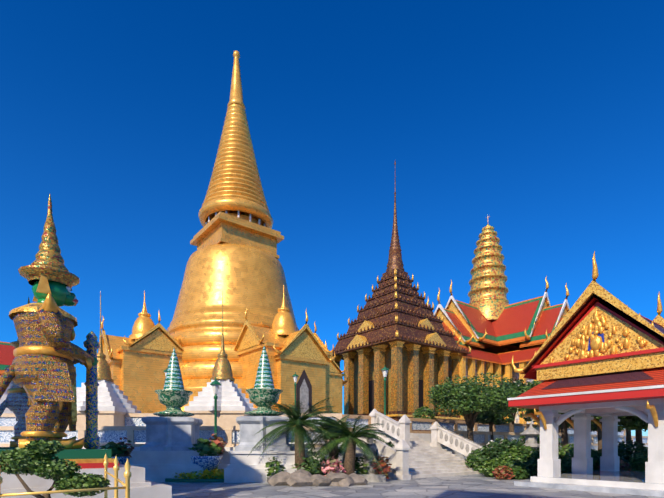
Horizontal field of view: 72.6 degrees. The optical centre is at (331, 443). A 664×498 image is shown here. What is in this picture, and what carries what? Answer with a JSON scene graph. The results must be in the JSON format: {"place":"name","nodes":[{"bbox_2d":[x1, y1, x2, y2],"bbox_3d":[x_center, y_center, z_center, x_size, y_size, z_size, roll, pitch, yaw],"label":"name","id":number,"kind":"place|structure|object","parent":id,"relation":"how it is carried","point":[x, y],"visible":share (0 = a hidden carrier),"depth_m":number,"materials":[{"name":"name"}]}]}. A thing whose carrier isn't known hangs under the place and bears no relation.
{"place":"outdoors","nodes":[
{"label":"outdoors","id":0,"kind":"place"},
{"bbox_2d":[0,0,663,435],"label":"sky","id":1,"kind":"structure","parent":0,"point":[543,120],"materials":[{"name":"blue"}]},
{"bbox_2d":[156,474,663,497],"bbox_3d":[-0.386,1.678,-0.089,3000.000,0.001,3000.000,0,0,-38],"label":"ground","id":2,"kind":"structure","parent":0,"point":[472,486],"depth_m":16.22,"materials":[{"name":"grey stone"}]},
{"bbox_2d":[0,341,14,412],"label":"building","id":3,"kind":"structure","parent":2,"relation":"on","point":[7,356],"depth_m":49.52,"materials":[{"name":"red tile"}]},
{"bbox_2d":[0,439,110,497],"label":"bonsai","id":4,"kind":"object","parent":2,"relation":"on","point":[35,458],"visible":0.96,"depth_m":6.41,"materials":[{"name":"plant"}]},
{"bbox_2d":[0,454,130,497],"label":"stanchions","id":5,"kind":"object","parent":2,"relation":"on","point":[127,476],"visible":1,"depth_m":4.92,"materials":[{"name":"gold metal"}]},
{"bbox_2d":[0,464,171,497],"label":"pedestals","id":6,"kind":"object","parent":2,"relation":"on","point":[141,486],"visible":0.35,"depth_m":9.36,"materials":[{"name":"white stone"}]},
{"bbox_2d":[0,297,30,448],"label":"building","id":7,"kind":"structure","parent":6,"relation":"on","point":[15,402],"depth_m":16.44,"materials":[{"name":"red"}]},
{"bbox_2d":[0,194,118,468],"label":"guardian statue","id":8,"kind":"object","parent":6,"relation":"on","point":[41,369],"visible":1,"depth_m":9.61,"materials":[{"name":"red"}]},
{"bbox_2d":[100,433,226,481],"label":"planters","id":9,"kind":"object","parent":2,"relation":"on","point":[209,462],"visible":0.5,"depth_m":20.45,"materials":[{"name":"ceramic"}]},
{"bbox_2d":[130,346,296,482],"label":"ornaments","id":10,"kind":"object","parent":2,"relation":"on","point":[172,437],"visible":0.94,"depth_m":20.30},
{"bbox_2d":[163,367,388,468],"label":"lamps","id":11,"kind":"object","parent":2,"relation":"on","point":[215,384],"visible":0.48,"depth_m":22.70,"materials":[{"name":"green"}]},
{"bbox_2d":[267,469,367,486],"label":"rocks","id":12,"kind":"object","parent":2,"relation":"on","point":[300,478],"visible":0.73,"depth_m":17.90,"materials":[{"name":"grey stone"}]},
{"bbox_2d":[247,397,394,478],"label":"palm trees","id":13,"kind":"object","parent":2,"relation":"on","point":[341,433],"visible":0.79,"depth_m":19.48,"materials":[{"name":"green plant"}]},
{"bbox_2d":[0,413,647,471],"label":"terrace","id":14,"kind":"structure","parent":2,"relation":"on","point":[133,430],"depth_m":27.34,"materials":[{"name":"white stone"}]},
{"bbox_2d":[68,291,256,425],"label":"small stupas","id":15,"kind":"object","parent":14,"relation":"on","point":[115,405],"visible":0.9,"depth_m":26.50,"materials":[{"name":"white paint"}]},
{"bbox_2d":[101,50,347,412],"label":"chedi","id":16,"kind":"structure","parent":14,"relation":"on","point":[235,240],"depth_m":41.99,"materials":[{"name":"gold metal"}]},
{"bbox_2d":[329,161,470,430],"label":"mondop","id":17,"kind":"structure","parent":14,"relation":"on","point":[401,334],"depth_m":59.00,"materials":[{"name":"brown"}]},
{"bbox_2d":[427,217,569,423],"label":"temple with prang","id":18,"kind":"structure","parent":14,"relation":"on","point":[494,330],"depth_m":69.62,"materials":[{"name":"gold metal"}]},
{"bbox_2d":[355,409,494,479],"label":"stairs","id":19,"kind":"structure","parent":2,"relation":"on","point":[410,455],"depth_m":26.29,"materials":[{"name":"white stone"}]},
{"bbox_2d":[355,423,539,481],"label":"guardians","id":20,"kind":"object","parent":2,"relation":"on","point":[531,433],"visible":0.5,"depth_m":20.34,"materials":[{"name":"grey stone"}]},
{"bbox_2d":[413,372,647,479],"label":"trees","id":21,"kind":"object","parent":2,"relation":"on","point":[506,459],"visible":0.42,"depth_m":26.78,"materials":[{"name":"green plant"}]},
{"bbox_2d":[507,251,663,496],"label":"pavilion","id":22,"kind":"structure","parent":2,"relation":"on","point":[600,351],"depth_m":16.54,"materials":[{"name":"red"}]}
]}

